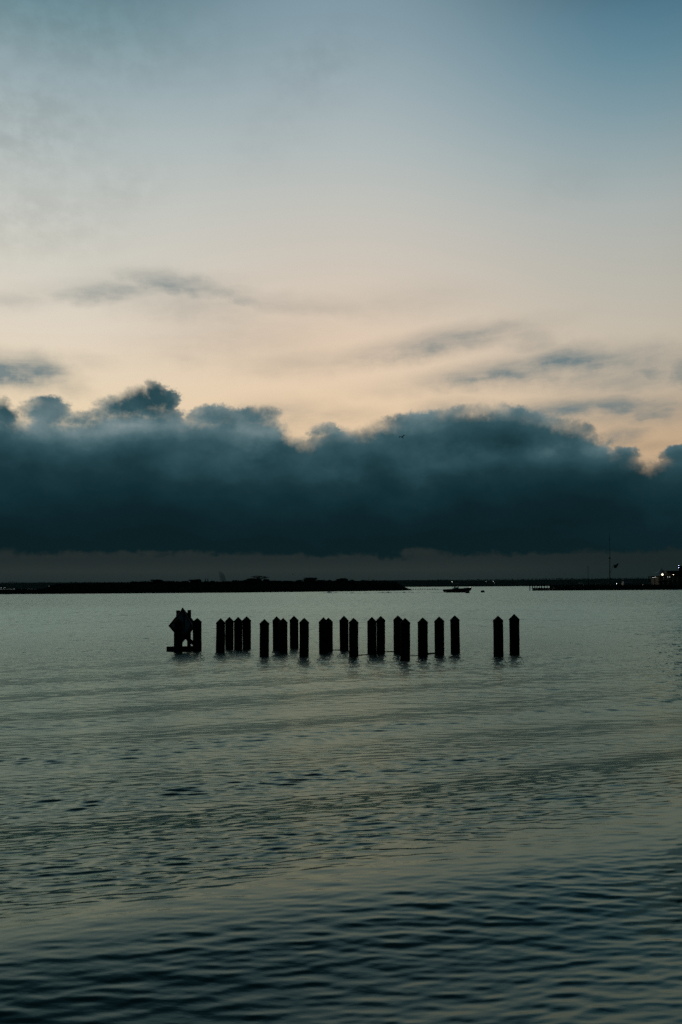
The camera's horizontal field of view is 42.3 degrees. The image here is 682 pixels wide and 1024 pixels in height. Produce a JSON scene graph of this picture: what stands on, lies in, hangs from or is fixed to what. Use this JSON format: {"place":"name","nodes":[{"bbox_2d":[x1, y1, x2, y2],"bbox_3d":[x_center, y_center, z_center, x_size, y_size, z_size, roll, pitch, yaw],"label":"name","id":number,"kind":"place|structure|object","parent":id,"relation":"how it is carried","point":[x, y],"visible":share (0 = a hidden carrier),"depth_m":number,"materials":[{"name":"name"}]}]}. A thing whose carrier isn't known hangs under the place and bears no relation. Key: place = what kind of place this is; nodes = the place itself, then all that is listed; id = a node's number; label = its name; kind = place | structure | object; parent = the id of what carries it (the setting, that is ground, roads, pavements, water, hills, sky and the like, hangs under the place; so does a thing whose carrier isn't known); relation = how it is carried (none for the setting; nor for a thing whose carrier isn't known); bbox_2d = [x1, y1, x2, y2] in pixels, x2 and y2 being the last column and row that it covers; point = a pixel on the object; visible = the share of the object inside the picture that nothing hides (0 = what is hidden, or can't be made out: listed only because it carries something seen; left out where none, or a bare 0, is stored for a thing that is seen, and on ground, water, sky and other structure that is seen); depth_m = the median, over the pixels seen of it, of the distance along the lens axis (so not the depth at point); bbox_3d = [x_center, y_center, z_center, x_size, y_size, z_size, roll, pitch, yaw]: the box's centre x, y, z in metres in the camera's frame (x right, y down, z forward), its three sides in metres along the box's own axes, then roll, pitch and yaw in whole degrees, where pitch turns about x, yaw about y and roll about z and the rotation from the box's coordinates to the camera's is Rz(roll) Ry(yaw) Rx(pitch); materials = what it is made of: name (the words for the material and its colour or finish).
{"place":"outdoors","nodes":[
{"label":"outdoors","id":0,"kind":"place"},
{"bbox_2d":[0,581,410,593],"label":"marsh island","id":1,"kind":"structure","parent":0,"point":[279,586],"depth_m":336.08,"materials":[{"name":"black plant"}]},
{"bbox_2d":[151,579,163,583],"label":"broad tree","id":2,"kind":"object","parent":1,"relation":"on","point":[156,581],"visible":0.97,"depth_m":339.16,"materials":[{"name":"black plant"}]},
{"bbox_2d":[188,579,202,583],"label":"broad tree","id":3,"kind":"object","parent":1,"relation":"on","point":[195,581],"visible":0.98,"depth_m":342.52,"materials":[{"name":"black plant"}]},
{"bbox_2d":[246,578,262,582],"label":"broad tree","id":4,"kind":"object","parent":1,"relation":"on","point":[251,580],"visible":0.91,"depth_m":350.75,"materials":[{"name":"black plant"}]},
{"bbox_2d":[250,576,268,579],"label":"flat topped tree","id":5,"kind":"object","parent":1,"relation":"on","point":[259,577],"visible":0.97,"depth_m":356.99,"materials":[{"name":"black plant"}]},
{"bbox_2d":[302,577,317,582],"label":"broad tree","id":6,"kind":"object","parent":1,"relation":"on","point":[310,579],"visible":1,"depth_m":370.77,"materials":[{"name":"black plant"}]},
{"bbox_2d":[336,578,348,582],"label":"broad tree","id":7,"kind":"object","parent":1,"relation":"on","point":[341,580],"visible":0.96,"depth_m":384.33,"materials":[{"name":"black plant"}]},
{"bbox_2d":[379,580,389,584],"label":"shrub","id":8,"kind":"object","parent":1,"relation":"on","point":[386,582],"visible":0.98,"depth_m":395.43,"materials":[{"name":"black plant"}]},
{"bbox_2d":[0,579,650,588],"bbox_3d":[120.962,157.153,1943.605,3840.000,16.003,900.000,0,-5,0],"label":"shore","id":9,"kind":"structure","parent":0,"point":[427,583],"depth_m":1979.99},
{"bbox_2d":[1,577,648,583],"bbox_3d":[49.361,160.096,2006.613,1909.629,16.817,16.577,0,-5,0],"label":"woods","id":10,"kind":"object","parent":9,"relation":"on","point":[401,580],"visible":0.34,"depth_m":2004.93,"materials":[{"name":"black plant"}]},
{"bbox_2d":[402,584,650,586],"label":"shore scrub","id":11,"kind":"object","parent":9,"relation":"on","point":[475,585],"visible":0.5,"depth_m":1487.54,"materials":[{"name":"black plant"}]},
{"bbox_2d":[0,586,681,1023],"bbox_3d":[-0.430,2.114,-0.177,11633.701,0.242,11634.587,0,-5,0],"label":"water","id":12,"kind":"structure","parent":0,"point":[474,830],"depth_m":8.09,"materials":[{"name":"grey liquid"}]},
{"bbox_2d":[174,618,182,651],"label":"piling","id":13,"kind":"object","parent":12,"relation":"in","point":[178,633],"visible":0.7,"depth_m":29.81,"materials":[{"name":"brown wood"}]},
{"bbox_2d":[166,608,193,650],"bbox_3d":[-5.552,4.674,30.660,0.954,2.683,0.892,0,-5,0],"label":"channel sign","id":14,"kind":"object","parent":12,"relation":"in","point":[183,615],"visible":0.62,"depth_m":30.58,"materials":[{"name":"brown wood"}]},
{"bbox_2d":[192,618,201,650],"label":"piling","id":15,"kind":"object","parent":12,"relation":"in","point":[197,633],"visible":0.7,"depth_m":30.36,"materials":[{"name":"brown wood"}]},
{"bbox_2d":[216,618,224,651],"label":"piling","id":16,"kind":"object","parent":12,"relation":"in","point":[220,634],"visible":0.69,"depth_m":29.59,"materials":[{"name":"brown wood"}]},
{"bbox_2d":[225,617,233,648],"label":"piling","id":17,"kind":"object","parent":12,"relation":"in","point":[229,632],"visible":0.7,"depth_m":31.08,"materials":[{"name":"brown wood"}]},
{"bbox_2d":[234,617,241,649],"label":"piling","id":18,"kind":"object","parent":12,"relation":"in","point":[237,633],"visible":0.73,"depth_m":31.05,"materials":[{"name":"brown wood"}]},
{"bbox_2d":[242,616,250,649],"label":"piling","id":19,"kind":"object","parent":12,"relation":"in","point":[246,629],"visible":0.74,"depth_m":31.03,"materials":[{"name":"brown wood"}]},
{"bbox_2d":[260,619,268,656],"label":"piling","id":20,"kind":"object","parent":12,"relation":"in","point":[264,637],"visible":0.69,"depth_m":28.04,"materials":[{"name":"brown wood"}]},
{"bbox_2d":[272,616,279,650],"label":"piling","id":21,"kind":"object","parent":12,"relation":"in","point":[275,620],"visible":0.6,"depth_m":30.15,"materials":[{"name":"brown wood"}]},
{"bbox_2d":[278,618,287,652],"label":"piling","id":22,"kind":"object","parent":12,"relation":"in","point":[283,632],"visible":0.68,"depth_m":29.36,"materials":[{"name":"brown wood"}]},
{"bbox_2d":[289,616,298,648],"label":"piling","id":23,"kind":"object","parent":12,"relation":"in","point":[294,639],"visible":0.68,"depth_m":31.18,"materials":[{"name":"brown wood"}]},
{"bbox_2d":[299,618,308,656],"bbox_3d":[-1.161,4.542,27.767,0.325,2.411,0.317,0,-5,0],"label":"piling","id":24,"kind":"object","parent":12,"relation":"in","point":[303,637],"visible":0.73,"depth_m":27.70,"materials":[{"name":"brown wood"}]},
{"bbox_2d":[319,617,327,653],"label":"piling","id":25,"kind":"object","parent":12,"relation":"in","point":[323,635],"visible":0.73,"depth_m":28.96,"materials":[{"name":"brown wood"}]},
{"bbox_2d":[326,618,332,650],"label":"piling","id":26,"kind":"object","parent":12,"relation":"in","point":[330,634],"visible":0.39,"depth_m":29.96,"materials":[{"name":"brown wood"}]},
{"bbox_2d":[339,616,348,650],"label":"piling","id":27,"kind":"object","parent":12,"relation":"in","point":[344,633],"visible":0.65,"depth_m":30.22,"materials":[{"name":"brown wood"}]},
{"bbox_2d":[349,618,358,656],"bbox_3d":[0.394,4.501,27.401,0.322,2.416,0.312,0,-5,0],"label":"piling","id":28,"kind":"object","parent":12,"relation":"in","point":[353,637],"visible":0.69,"depth_m":27.33,"materials":[{"name":"brown wood"}]},
{"bbox_2d":[367,617,376,653],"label":"piling","id":29,"kind":"object","parent":12,"relation":"in","point":[371,636],"visible":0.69,"depth_m":28.49,"materials":[{"name":"brown wood"}]},
{"bbox_2d":[376,616,384,653],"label":"piling","id":30,"kind":"object","parent":12,"relation":"in","point":[380,623],"visible":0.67,"depth_m":28.63,"materials":[{"name":"brown wood"}]},
{"bbox_2d":[323,592,444,592],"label":"wake","id":31,"kind":"object","parent":12,"relation":"on","point":[389,592],"visible":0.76,"depth_m":271.27,"materials":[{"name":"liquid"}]},
{"bbox_2d":[393,616,401,653],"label":"piling","id":32,"kind":"object","parent":12,"relation":"in","point":[397,620],"visible":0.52,"depth_m":28.52,"materials":[{"name":"brown wood"}]},
{"bbox_2d":[400,618,409,659],"bbox_3d":[1.924,4.399,26.429,0.340,2.435,0.319,0,-5,0],"label":"piling","id":33,"kind":"object","parent":12,"relation":"in","point":[404,638],"visible":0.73,"depth_m":26.36,"materials":[{"name":"brown wood"}]},
{"bbox_2d":[417,617,427,656],"bbox_3d":[2.551,4.493,27.443,0.347,2.411,0.332,0,-5,0],"label":"piling","id":34,"kind":"object","parent":12,"relation":"in","point":[422,622],"visible":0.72,"depth_m":27.37,"materials":[{"name":"brown wood"}]},
{"bbox_2d":[434,617,443,654],"bbox_3d":[3.136,4.536,28.036,0.337,2.418,0.327,0,-5,0],"label":"piling","id":35,"kind":"object","parent":12,"relation":"in","point":[439,633],"visible":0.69,"depth_m":27.96,"materials":[{"name":"brown wood"}]},
{"bbox_2d":[450,615,459,653],"bbox_3d":[3.710,4.573,28.601,0.324,2.429,0.320,0,-5,0],"label":"piling","id":36,"kind":"object","parent":12,"relation":"in","point":[455,633],"visible":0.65,"depth_m":28.53,"materials":[{"name":"brown wood"}]},
{"bbox_2d":[443,583,471,592],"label":"motorboat","id":37,"kind":"object","parent":12,"relation":"on","point":[455,590],"visible":0.9,"depth_m":271.53,"materials":[{"name":"paint"}]},
{"bbox_2d":[493,616,503,656],"bbox_3d":[4.899,4.456,27.408,0.341,2.450,0.330,0,-5,0],"label":"piling","id":38,"kind":"object","parent":12,"relation":"in","point":[498,650],"visible":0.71,"depth_m":27.33,"materials":[{"name":"brown wood"}]},
{"bbox_2d":[509,614,519,654],"bbox_3d":[5.555,4.505,28.204,0.359,2.474,0.340,0,-5,0],"label":"piling","id":39,"kind":"object","parent":12,"relation":"in","point":[514,635],"visible":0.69,"depth_m":28.12,"materials":[{"name":"brown wood"}]},
{"bbox_2d":[529,583,681,590],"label":"pier","id":40,"kind":"structure","parent":12,"relation":"in","point":[556,587],"depth_m":336.74,"materials":[{"name":"brown wood"}]},
{"bbox_2d":[609,533,612,579],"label":"flagpole","id":41,"kind":"object","parent":40,"relation":"on","point":[609,558],"visible":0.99,"depth_m":346.36,"materials":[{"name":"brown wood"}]},
{"bbox_2d":[622,578,632,585],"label":"cabin cruiser","id":42,"kind":"object","parent":12,"relation":"on","point":[628,583],"visible":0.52,"depth_m":348.65,"materials":[{"name":"paint"}]},
{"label":"wharf","id":43,"kind":"object","parent":12,"relation":"in","visible":0},
{"bbox_2d":[651,566,681,584],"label":"waterfront building","id":44,"kind":"structure","parent":43,"relation":"on","point":[667,577],"depth_m":348.92,"materials":[{"name":"brown wood"}]},
{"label":"raised terrace","id":45,"kind":"object","parent":43,"relation":"on","visible":0},
{"bbox_2d":[650,568,662,575],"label":"peaked tent","id":46,"kind":"object","parent":45,"relation":"on","point":[660,570],"visible":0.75,"depth_m":354.79,"materials":[{"name":"fabric"}]},
{"bbox_2d":[0,0,681,582],"label":"sky","id":47,"kind":"structure","parent":0,"point":[250,250],"materials":[{"name":"blue"}]}
]}

